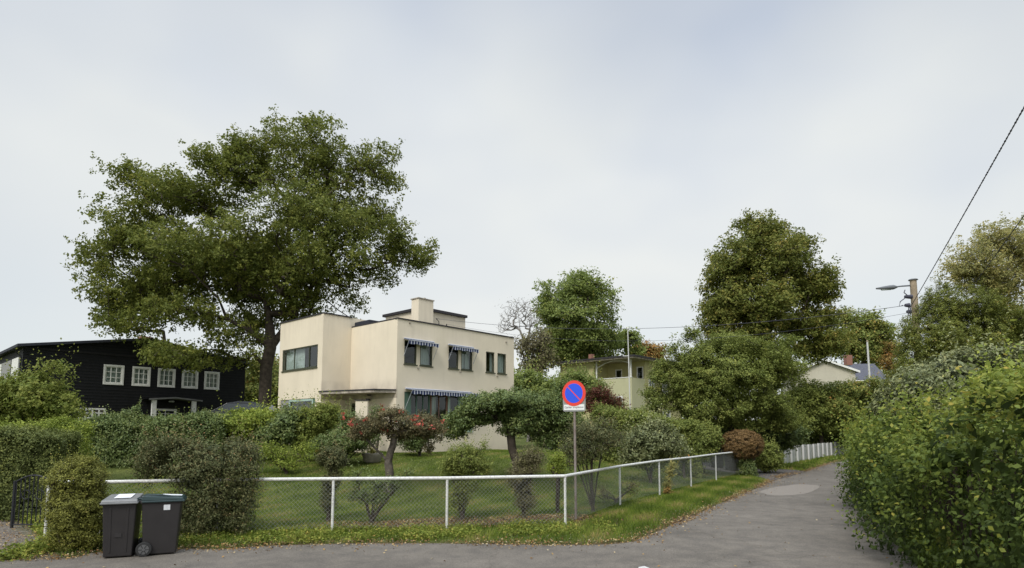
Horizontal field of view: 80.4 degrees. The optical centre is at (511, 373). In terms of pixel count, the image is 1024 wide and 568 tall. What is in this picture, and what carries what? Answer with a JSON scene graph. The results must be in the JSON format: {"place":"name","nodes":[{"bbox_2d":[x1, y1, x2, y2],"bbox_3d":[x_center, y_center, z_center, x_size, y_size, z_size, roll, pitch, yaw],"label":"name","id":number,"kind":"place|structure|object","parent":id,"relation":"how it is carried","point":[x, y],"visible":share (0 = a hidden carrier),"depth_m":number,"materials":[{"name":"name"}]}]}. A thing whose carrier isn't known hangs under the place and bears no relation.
{"place":"outdoors","nodes":[
{"label":"outdoors","id":0,"kind":"place"},
{"bbox_2d":[0,460,917,567],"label":"road","id":1,"kind":"structure","parent":0,"point":[805,535],"depth_m":11.05,"materials":[{"name":"grey asphalt"}]},
{"bbox_2d":[0,519,57,560],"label":"gravel litter","id":2,"kind":"object","parent":1,"relation":"on","point":[19,537],"visible":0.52,"depth_m":12.27,"materials":[{"name":"grey gravel"}]},
{"bbox_2d":[100,493,143,557],"bbox_3d":[-6.925,2.697,10.776,0.607,1.051,0.761,2,-6,-22],"label":"wheelie bin","id":3,"kind":"object","parent":1,"relation":"on","point":[121,519],"visible":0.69,"depth_m":10.52,"materials":[{"name":"plastic"}]},
{"bbox_2d":[135,493,186,556],"bbox_3d":[-6.346,2.710,10.970,0.761,1.062,0.607,2,-6,-24],"label":"wheelie bin","id":4,"kind":"object","parent":1,"relation":"on","point":[161,517],"visible":1,"depth_m":10.76,"materials":[{"name":"plastic"}]},
{"bbox_2d":[3,459,833,565],"bbox_3d":[9.914,4.536,25.103,52.751,0.108,9.772,5,-8,-45],"label":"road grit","id":5,"kind":"object","parent":1,"relation":"on","point":[502,537],"visible":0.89,"depth_m":11.92,"materials":[{"name":"grey gravel"}]},
{"bbox_2d":[3,457,888,567],"bbox_3d":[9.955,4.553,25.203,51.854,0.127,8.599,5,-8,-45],"label":"fallen leaves","id":6,"kind":"object","parent":1,"relation":"on","point":[676,520],"visible":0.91,"depth_m":11.90,"materials":[{"name":"brown plant"}]},
{"bbox_2d":[759,484,818,495],"bbox_3d":[10.486,4.355,22.712,1.573,0.001,5.276,-4,-7,38],"label":"road patch","id":7,"kind":"object","parent":1,"relation":"on","point":[795,489],"visible":1,"depth_m":22.65,"materials":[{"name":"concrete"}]},
{"bbox_2d":[0,426,1018,567],"bbox_3d":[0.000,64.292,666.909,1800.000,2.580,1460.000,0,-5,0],"label":"ground","id":8,"kind":"structure","parent":0,"point":[120,474],"depth_m":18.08,"materials":[{"name":"green plant"}]},
{"bbox_2d":[10,475,52,527],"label":"garden gate","id":9,"kind":"structure","parent":8,"relation":"on","point":[13,508],"depth_m":13.38,"materials":[{"name":"black metal"}]},
{"bbox_2d":[0,421,83,521],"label":"clipped hedge","id":10,"kind":"object","parent":8,"relation":"on","point":[15,441],"visible":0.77,"depth_m":14.75,"materials":[{"name":"green plant"}]},
{"bbox_2d":[0,338,95,429],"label":"maple shrub","id":11,"kind":"object","parent":8,"relation":"on","point":[30,396],"visible":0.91,"depth_m":24.69,"materials":[{"name":"green plant"}]},
{"bbox_2d":[0,413,99,481],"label":"clipped hedge","id":12,"kind":"object","parent":8,"relation":"on","point":[63,423],"visible":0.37,"depth_m":19.54,"materials":[{"name":"green plant"}]},
{"bbox_2d":[0,507,141,561],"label":"weeds","id":13,"kind":"object","parent":8,"relation":"on","point":[37,545],"visible":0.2,"depth_m":10.74,"materials":[{"name":"green plant"}]},
{"bbox_2d":[36,444,112,551],"bbox_3d":[-8.047,2.284,11.273,1.221,1.957,1.219,0,-5,0],"label":"golden shrub","id":14,"kind":"object","parent":8,"relation":"on","point":[73,518],"visible":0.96,"depth_m":10.98,"materials":[{"name":"green plant"}]},
{"bbox_2d":[100,396,145,463],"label":"climbing shrub","id":15,"kind":"object","parent":8,"relation":"on","point":[127,412],"visible":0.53,"depth_m":23.19,"materials":[{"name":"green plant"}]},
{"bbox_2d":[0,336,252,420],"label":"timber house","id":16,"kind":"structure","parent":8,"relation":"on","point":[114,375],"depth_m":39.73,"materials":[{"name":"black wood"}]},
{"bbox_2d":[105,366,122,383],"bbox_3d":[-25.803,0.121,39.227,0.210,1.087,0.951,-5,-7,42],"label":"window","id":17,"kind":"structure","parent":16,"relation":"in","point":[113,374],"depth_m":39.27,"materials":[{"name":"white paint"}]},
{"bbox_2d":[133,368,148,384],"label":"window","id":18,"kind":"structure","parent":16,"relation":"in","point":[144,373],"depth_m":40.44,"materials":[{"name":"white paint"}]},
{"bbox_2d":[159,370,173,385],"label":"window","id":19,"kind":"structure","parent":16,"relation":"in","point":[169,375],"depth_m":41.57,"materials":[{"name":"white paint"}]},
{"bbox_2d":[183,371,196,386],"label":"window","id":20,"kind":"structure","parent":16,"relation":"in","point":[190,377],"depth_m":42.72,"materials":[{"name":"white paint"}]},
{"bbox_2d":[205,373,217,387],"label":"window","id":21,"kind":"structure","parent":16,"relation":"in","point":[214,376],"depth_m":43.84,"materials":[{"name":"white paint"}]},
{"bbox_2d":[77,406,234,468],"bbox_3d":[-13.600,2.434,23.329,5.423,2.443,2.125,1,-5,-6],"label":"clipped hedge","id":22,"kind":"object","parent":8,"relation":"on","point":[113,431],"visible":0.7,"depth_m":22.70,"materials":[{"name":"green plant"}]},
{"bbox_2d":[123,414,276,536],"bbox_3d":[-6.544,2.122,12.774,2.943,2.517,1.811,2,-6,-21],"label":"mixed shrub","id":23,"kind":"object","parent":8,"relation":"on","point":[202,465],"visible":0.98,"depth_m":12.51,"materials":[{"name":"green plant"}]},
{"bbox_2d":[156,386,295,445],"bbox_3d":[-11.348,1.966,24.403,5.456,2.907,2.812,0,-5,0],"label":"laurel shrub","id":24,"kind":"object","parent":8,"relation":"on","point":[252,416],"visible":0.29,"depth_m":23.63,"materials":[{"name":"green plant"}]},
{"bbox_2d":[196,401,276,414],"bbox_3d":[-16.798,2.561,37.425,4.847,1.600,1.917,2,-6,-21],"label":"parked car","id":25,"kind":"object","parent":8,"relation":"on","point":[229,405],"visible":0.1,"depth_m":36.76,"materials":[{"name":"black paint"}]},
{"bbox_2d":[60,104,441,405],"bbox_3d":[-16.067,-6.996,38.528,23.268,20.753,12.539,0,-5,0],"label":"oak tree","id":26,"kind":"object","parent":8,"relation":"on","point":[254,268],"visible":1,"depth_m":37.32,"materials":[{"name":"green plant"}]},
{"bbox_2d":[241,349,278,408],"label":"background tree","id":27,"kind":"object","parent":8,"relation":"on","point":[252,379],"visible":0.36,"depth_m":50.50,"materials":[{"name":"green plant"}]},
{"bbox_2d":[244,390,307,458],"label":"dark shrub","id":28,"kind":"object","parent":8,"relation":"on","point":[282,426],"visible":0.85,"depth_m":23.35,"materials":[{"name":"green plant"}]},
{"bbox_2d":[249,434,318,473],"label":"plant","id":29,"kind":"object","parent":8,"relation":"on","point":[289,461],"visible":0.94,"depth_m":21.21,"materials":[{"name":"green plant"}]},
{"bbox_2d":[43,474,566,536],"bbox_3d":[-4.060,2.833,12.920,10.689,1.226,0.074,1,-5,-8],"label":"wire fence","id":30,"kind":"object","parent":8,"relation":"on","point":[344,479],"visible":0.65,"depth_m":13.14,"materials":[{"name":"grey metal"}]},
{"bbox_2d":[281,384,347,460],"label":"light green shrub","id":31,"kind":"object","parent":8,"relation":"on","point":[321,417],"visible":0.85,"depth_m":23.72,"materials":[{"name":"green plant"}]},
{"bbox_2d":[37,517,622,545],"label":"weeds","id":32,"kind":"object","parent":8,"relation":"on","point":[311,531],"visible":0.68,"depth_m":12.52,"materials":[{"name":"green plant"}]},
{"bbox_2d":[313,435,350,521],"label":"shrub","id":33,"kind":"object","parent":8,"relation":"on","point":[332,461],"visible":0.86,"depth_m":14.44,"materials":[{"name":"green plant"}]},
{"bbox_2d":[305,395,384,465],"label":"rose bush","id":34,"kind":"object","parent":8,"relation":"on","point":[342,429],"visible":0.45,"depth_m":22.55,"materials":[{"name":"green plant"}]},
{"bbox_2d":[362,453,382,462],"bbox_3d":[-5.392,3.269,23.396,0.800,0.360,0.800,0,-5,0],"label":"stone planter","id":35,"kind":"object","parent":8,"relation":"on","point":[372,457],"visible":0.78,"depth_m":23.09,"materials":[{"name":"grey stone"}]},
{"bbox_2d":[368,404,386,452],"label":"rose bush","id":36,"kind":"object","parent":35,"relation":"in","point":[379,409],"visible":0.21,"depth_m":25.42,"materials":[{"name":"plant"}]},
{"bbox_2d":[342,456,420,523],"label":"sucker shoots","id":37,"kind":"object","parent":8,"relation":"on","point":[372,516],"visible":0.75,"depth_m":14.36,"materials":[{"name":"green plant"}]},
{"bbox_2d":[338,404,449,492],"bbox_3d":[-3.639,2.342,18.887,3.388,2.745,2.287,0,-5,0],"label":"red tipped tree","id":38,"kind":"object","parent":8,"relation":"on","point":[408,427],"visible":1,"depth_m":18.68,"materials":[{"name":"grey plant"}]},
{"bbox_2d":[278,297,513,452],"bbox_3d":[-5.967,0.510,32.605,8.566,8.750,9.914,-5,-7,42],"label":"villa","id":39,"kind":"object","parent":8,"relation":"on","point":[416,357],"visible":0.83,"depth_m":30.07,"materials":[{"name":"beige paint"}]},
{"bbox_2d":[281,344,317,372],"bbox_3d":[-10.705,-0.712,30.759,3.550,1.168,0.280,-5,-7,42],"label":"window","id":40,"kind":"structure","parent":39,"relation":"in","point":[296,357],"depth_m":31.15,"materials":[{"name":"grey"}]},
{"bbox_2d":[403,340,417,365],"bbox_3d":[-4.775,-0.934,28.507,0.120,1.151,0.811,-5,-7,42],"label":"window","id":41,"kind":"structure","parent":39,"relation":"in","point":[412,364],"depth_m":28.44,"materials":[{"name":"grey glass"}]},
{"bbox_2d":[410,392,429,414],"bbox_3d":[-4.378,1.846,28.739,0.050,1.815,1.200,-5,-7,42],"label":"window","id":42,"kind":"structure","parent":39,"relation":"in","point":[410,392],"depth_m":28.92,"materials":[{"name":"green"}]},
{"bbox_2d":[419,345,433,367],"bbox_3d":[-4.195,-0.862,29.268,0.280,1.151,0.842,-5,-7,42],"label":"window","id":43,"kind":"structure","parent":39,"relation":"in","point":[424,350],"depth_m":29.40,"materials":[{"name":"grey"}]},
{"bbox_2d":[430,395,447,427],"bbox_3d":[-3.644,1.935,29.674,0.215,1.815,1.120,-5,-7,42],"label":"window","id":44,"kind":"structure","parent":39,"relation":"in","point":[432,397],"depth_m":29.63,"materials":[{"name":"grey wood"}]},
{"bbox_2d":[461,350,472,371],"bbox_3d":[-2.395,-0.672,31.262,0.285,1.151,0.867,-5,-7,42],"label":"window","id":45,"kind":"structure","parent":39,"relation":"in","point":[464,367],"depth_m":31.41,"materials":[{"name":"grey"}]},
{"bbox_2d":[485,352,495,373],"bbox_3d":[-1.232,-0.550,32.549,0.285,1.151,0.733,-5,-7,42],"label":"window","id":46,"kind":"structure","parent":39,"relation":"in","point":[491,353],"depth_m":32.73,"materials":[{"name":"grey glass"}]},
{"bbox_2d":[497,353,506,374],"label":"window","id":47,"kind":"structure","parent":39,"relation":"in","point":[500,356],"depth_m":33.37,"materials":[{"name":"grey"}]},
{"bbox_2d":[396,410,437,455],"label":"foundation shrub","id":48,"kind":"object","parent":8,"relation":"on","point":[413,446],"visible":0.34,"depth_m":25.00,"materials":[{"name":"green plant"}]},
{"bbox_2d":[319,513,602,530],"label":"bed litter","id":49,"kind":"object","parent":8,"relation":"on","point":[534,516],"visible":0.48,"depth_m":14.40,"materials":[{"name":"brown plant"}]},
{"bbox_2d":[435,424,496,520],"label":"shrub","id":50,"kind":"object","parent":8,"relation":"on","point":[470,461],"visible":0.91,"depth_m":14.62,"materials":[{"name":"green plant"}]},
{"bbox_2d":[438,378,590,485],"bbox_3d":[0.024,1.988,20.390,5.186,3.844,2.782,0,-5,0],"label":"spreading tree","id":51,"kind":"object","parent":8,"relation":"on","point":[530,412],"visible":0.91,"depth_m":19.98,"materials":[{"name":"green plant"}]},
{"bbox_2d":[498,294,542,441],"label":"bare tree","id":52,"kind":"object","parent":8,"relation":"on","point":[515,316],"visible":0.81,"depth_m":56.62,"materials":[{"name":"grey plant"}]},
{"bbox_2d":[502,437,548,517],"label":"shrub","id":53,"kind":"object","parent":8,"relation":"on","point":[525,467],"visible":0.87,"depth_m":14.82,"materials":[{"name":"green plant"}]},
{"bbox_2d":[49,474,1018,567],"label":"verge grass","id":54,"kind":"structure","parent":8,"relation":"on","point":[662,503],"depth_m":13.24,"materials":[{"name":"green plant"}]},
{"bbox_2d":[514,324,561,432],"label":"brown leaved tree","id":55,"kind":"object","parent":8,"relation":"on","point":[528,343],"visible":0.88,"depth_m":51.67,"materials":[{"name":"grey plant"}]},
{"bbox_2d":[514,347,584,445],"bbox_3d":[1.791,1.554,40.084,6.400,6.538,4.365,0,-5,0],"label":"tall shrub","id":56,"kind":"object","parent":8,"relation":"on","point":[529,378],"visible":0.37,"depth_m":39.22,"materials":[{"name":"green plant"}]},
{"bbox_2d":[545,441,568,512],"bbox_3d":[1.194,2.683,15.839,0.646,1.947,0.605,-2,-6,20],"label":"sapling","id":57,"kind":"object","parent":8,"relation":"on","point":[554,467],"visible":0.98,"depth_m":15.73,"materials":[{"name":"green plant"}]},
{"bbox_2d":[562,380,585,519],"bbox_3d":[1.543,1.889,14.844,0.634,3.427,0.090,-3,-6,31],"label":"road sign","id":58,"kind":"object","parent":8,"relation":"on","point":[574,395],"visible":1,"depth_m":14.89,"materials":[{"name":"metal"}]},
{"bbox_2d":[244,354,911,437],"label":"woodland","id":59,"kind":"object","parent":8,"relation":"on","point":[520,435],"visible":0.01,"depth_m":120.21,"materials":[{"name":"green plant"}]},
{"bbox_2d":[529,265,627,368],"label":"linden tree","id":60,"kind":"object","parent":8,"relation":"on","point":[559,317],"visible":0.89,"depth_m":60.78,"materials":[{"name":"green plant"}]},
{"bbox_2d":[551,347,637,422],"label":"green shrub","id":61,"kind":"object","parent":8,"relation":"on","point":[588,382],"visible":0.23,"depth_m":35.61,"materials":[{"name":"green plant"}]},
{"bbox_2d":[553,403,636,510],"bbox_3d":[2.279,2.222,16.337,2.369,3.012,1.629,0,-5,0],"label":"twiggy shrub","id":62,"kind":"object","parent":8,"relation":"on","point":[591,440],"visible":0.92,"depth_m":16.22,"materials":[{"name":"green plant"}]},
{"bbox_2d":[585,377,631,413],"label":"red creeper","id":63,"kind":"object","parent":8,"relation":"on","point":[596,391],"visible":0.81,"depth_m":34.39,"materials":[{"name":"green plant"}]},
{"bbox_2d":[552,354,680,441],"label":"house","id":64,"kind":"structure","parent":8,"relation":"on","point":[614,369],"depth_m":52.28,"materials":[{"name":"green paint"}]},
{"bbox_2d":[596,473,640,502],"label":"spent perennial","id":65,"kind":"object","parent":8,"relation":"on","point":[614,498],"visible":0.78,"depth_m":18.19,"materials":[{"name":"green plant"}]},
{"bbox_2d":[608,326,648,356],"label":"green tree","id":66,"kind":"object","parent":8,"relation":"on","point":[633,337],"visible":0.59,"depth_m":68.18,"materials":[{"name":"green plant"}]},
{"bbox_2d":[627,327,630,409],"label":"flagpole","id":67,"kind":"object","parent":8,"relation":"on","point":[629,372],"visible":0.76,"depth_m":46.70,"materials":[{"name":"white metal"}]},
{"bbox_2d":[590,398,705,478],"bbox_3d":[6.335,3.024,28.564,5.358,3.734,2.342,-2,-6,20],"label":"clipped hedge","id":68,"kind":"object","parent":8,"relation":"on","point":[690,429],"visible":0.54,"depth_m":27.95,"materials":[{"name":"green plant"}]},
{"bbox_2d":[565,452,738,519],"bbox_3d":[5.976,3.664,21.823,0.498,1.243,18.933,-3,-6,31],"label":"wire fence","id":69,"kind":"object","parent":8,"relation":"on","point":[632,465],"visible":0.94,"depth_m":18.91,"materials":[{"name":"grey metal"}]},
{"bbox_2d":[634,339,669,358],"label":"orange tree","id":70,"kind":"object","parent":8,"relation":"on","point":[653,351],"visible":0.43,"depth_m":71.86,"materials":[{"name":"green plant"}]},
{"bbox_2d":[614,398,692,481],"bbox_3d":[5.624,2.642,24.341,3.142,3.542,2.381,0,-5,0],"label":"broadleaf bush","id":71,"kind":"object","parent":8,"relation":"on","point":[653,440],"visible":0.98,"depth_m":23.96,"materials":[{"name":"green plant"}]},
{"bbox_2d":[662,455,680,488],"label":"orange vine","id":72,"kind":"object","parent":8,"relation":"on","point":[667,482],"visible":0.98,"depth_m":20.43,"materials":[{"name":"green plant"}]},
{"bbox_2d":[689,405,725,473],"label":"hedge end shrub","id":73,"kind":"object","parent":8,"relation":"on","point":[712,439],"visible":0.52,"depth_m":29.23,"materials":[{"name":"green plant"}]},
{"bbox_2d":[637,323,811,439],"bbox_3d":[11.866,1.200,33.638,9.847,8.267,5.815,0,-5,0],"label":"fruit tree","id":74,"kind":"object","parent":8,"relation":"on","point":[693,379],"visible":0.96,"depth_m":32.92,"materials":[{"name":"green plant"}]},
{"bbox_2d":[720,429,764,473],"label":"ball topiary","id":75,"kind":"object","parent":8,"relation":"on","point":[741,446],"visible":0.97,"depth_m":28.88,"materials":[{"name":"brown plant"}]},
{"bbox_2d":[736,454,758,475],"bbox_3d":[11.233,4.231,29.027,1.047,1.408,1.156,0,-5,0],"label":"ivy stump","id":76,"kind":"object","parent":8,"relation":"on","point":[745,468],"visible":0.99,"depth_m":28.83,"materials":[{"name":"green plant"}]},
{"bbox_2d":[719,411,813,466],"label":"undergrowth shrub","id":77,"kind":"object","parent":8,"relation":"on","point":[791,440],"visible":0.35,"depth_m":34.14,"materials":[{"name":"green plant"}]},
{"bbox_2d":[691,208,857,450],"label":"tall tree","id":78,"kind":"object","parent":8,"relation":"on","point":[765,248],"visible":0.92,"depth_m":49.28,"materials":[{"name":"green plant"}]},
{"bbox_2d":[755,455,850,470],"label":"verge grass","id":79,"kind":"structure","parent":8,"relation":"on","point":[800,464],"depth_m":38.99,"materials":[{"name":"green plant"}]},
{"bbox_2d":[783,442,843,462],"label":"picket fence","id":80,"kind":"object","parent":8,"relation":"on","point":[810,451],"visible":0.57,"depth_m":45.30,"materials":[{"name":"grey paint"}]},
{"bbox_2d":[783,355,859,397],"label":"gabled house","id":81,"kind":"structure","parent":8,"relation":"on","point":[829,371],"depth_m":85.28,"materials":[{"name":"wood"}]},
{"bbox_2d":[795,430,848,450],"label":"undergrowth shrub","id":82,"kind":"object","parent":8,"relation":"on","point":[814,438],"visible":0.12,"depth_m":53.69,"materials":[{"name":"green plant"}]},
{"bbox_2d":[784,376,888,452],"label":"bushy tree","id":83,"kind":"object","parent":8,"relation":"on","point":[816,396],"visible":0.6,"depth_m":51.31,"materials":[{"name":"green plant"}]},
{"bbox_2d":[824,359,890,421],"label":"copper shrub","id":84,"kind":"object","parent":8,"relation":"on","point":[861,386],"visible":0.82,"depth_m":50.41,"materials":[{"name":"green plant"}]},
{"bbox_2d":[842,364,885,384],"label":"slate roofed house","id":85,"kind":"structure","parent":8,"relation":"on","point":[862,373],"depth_m":98.03,"materials":[{"name":"white paint"}]},
{"bbox_2d":[866,340,870,385],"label":"wooden mast","id":86,"kind":"object","parent":8,"relation":"on","point":[867,341],"visible":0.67,"depth_m":60.33,"materials":[{"name":"grey paint"}]},
{"bbox_2d":[830,305,912,368],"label":"autumn tree","id":87,"kind":"object","parent":8,"relation":"on","point":[873,331],"visible":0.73,"depth_m":109.22,"materials":[{"name":"green plant"}]},
{"bbox_2d":[876,339,896,377],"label":"orange tree","id":88,"kind":"object","parent":8,"relation":"on","point":[887,361],"visible":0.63,"depth_m":106.55,"materials":[{"name":"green plant"}]},
{"bbox_2d":[899,278,920,339],"bbox_3d":[15.231,0.413,23.001,0.923,8.129,0.332,1,-6,-13],"label":"utility pole","id":89,"kind":"object","parent":8,"relation":"on","point":[913,290],"visible":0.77,"depth_m":23.28,"materials":[{"name":"brown wood"}]},
{"bbox_2d":[436,306,899,328],"bbox_3d":[5.534,-2.634,27.852,21.269,1.454,0.018,-3,-6,25],"label":"power line","id":90,"kind":"object","parent":89,"relation":"attached to","point":[674,327],"visible":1,"depth_m":26.69,"materials":[{"name":"grey"}]},
{"bbox_2d":[448,313,904,340],"bbox_3d":[5.785,-2.253,28.096,21.068,1.760,0.012,-3,-6,27],"label":"power line","id":91,"kind":"object","parent":89,"relation":"attached to","point":[689,339],"visible":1,"depth_m":26.64,"materials":[{"name":"grey"}]},
{"bbox_2d":[876,285,910,290],"bbox_3d":[14.599,-3.276,23.121,1.653,0.322,0.200,2,-6,-16],"label":"street lamp","id":92,"kind":"object","parent":89,"relation":"attached to","point":[889,287],"visible":1,"depth_m":22.99,"materials":[{"name":"grey metal"}]},
{"bbox_2d":[910,107,1023,307],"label":"power line","id":93,"kind":"object","parent":89,"relation":"attached to","point":[1015,122],"visible":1,"depth_m":11.81,"materials":[{"name":"grey"}]},
{"bbox_2d":[820,319,1023,567],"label":"roadside hedge","id":94,"kind":"object","parent":8,"relation":"on","point":[942,454],"visible":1,"depth_m":8.93,"materials":[{"name":"green plant"}]},
{"bbox_2d":[862,309,1023,512],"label":"rhododendron","id":95,"kind":"object","parent":8,"relation":"on","point":[928,373],"visible":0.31,"depth_m":14.75,"materials":[{"name":"green plant"}]},
{"bbox_2d":[882,276,1023,480],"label":"thuja bush","id":96,"kind":"object","parent":8,"relation":"on","point":[958,314],"visible":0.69,"depth_m":20.70,"materials":[{"name":"green plant"}]},
{"bbox_2d":[930,211,1023,467],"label":"birch tree","id":97,"kind":"object","parent":8,"relation":"on","point":[1007,275],"visible":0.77,"depth_m":34.22,"materials":[{"name":"green plant"}]},
{"bbox_2d":[963,338,1023,504],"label":"yellow green bush","id":98,"kind":"object","parent":8,"relation":"on","point":[993,375],"visible":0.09,"depth_m":12.58,"materials":[{"name":"green plant"}]},
{"bbox_2d":[0,0,1023,422],"label":"sky","id":99,"kind":"structure","parent":0,"point":[544,138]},
{"bbox_2d":[551,446,803,480],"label":"driveway","id":100,"kind":"structure","parent":0,"point":[777,473],"depth_m":31.01,"materials":[{"name":"grey asphalt"}]},
{"bbox_2d":[709,448,723,467],"bbox_3d":[11.222,4.607,33.227,0.607,1.176,0.761,2,-6,-20],"label":"wheelie bin","id":101,"kind":"object","parent":100,"relation":"on","point":[719,459],"visible":0.38,"depth_m":32.97,"materials":[{"name":"plastic"}]},
{"bbox_2d":[722,451,737,470],"bbox_3d":[11.610,4.639,32.118,0.607,1.064,0.761,3,-6,-28],"label":"wheelie bin","id":102,"kind":"object","parent":100,"relation":"on","point":[727,465],"visible":0.43,"depth_m":31.92,"materials":[{"name":"plastic"}]},
{"bbox_2d":[750,432,786,472],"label":"round shrub","id":103,"kind":"object","parent":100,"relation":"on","point":[769,458],"visible":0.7,"depth_m":30.32,"materials":[{"name":"green plant"}]},
{"bbox_2d":[676,453,689,477],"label":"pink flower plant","id":104,"kind":"object","parent":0,"point":[683,462],"visible":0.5,"depth_m":26.67,"materials":[{"name":"green plant"}]},
{"bbox_2d":[962,215,1023,299],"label":"power line","id":105,"kind":"object","parent":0,"point":[998,250],"visible":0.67,"depth_m":15.60,"materials":[{"name":"grey"}]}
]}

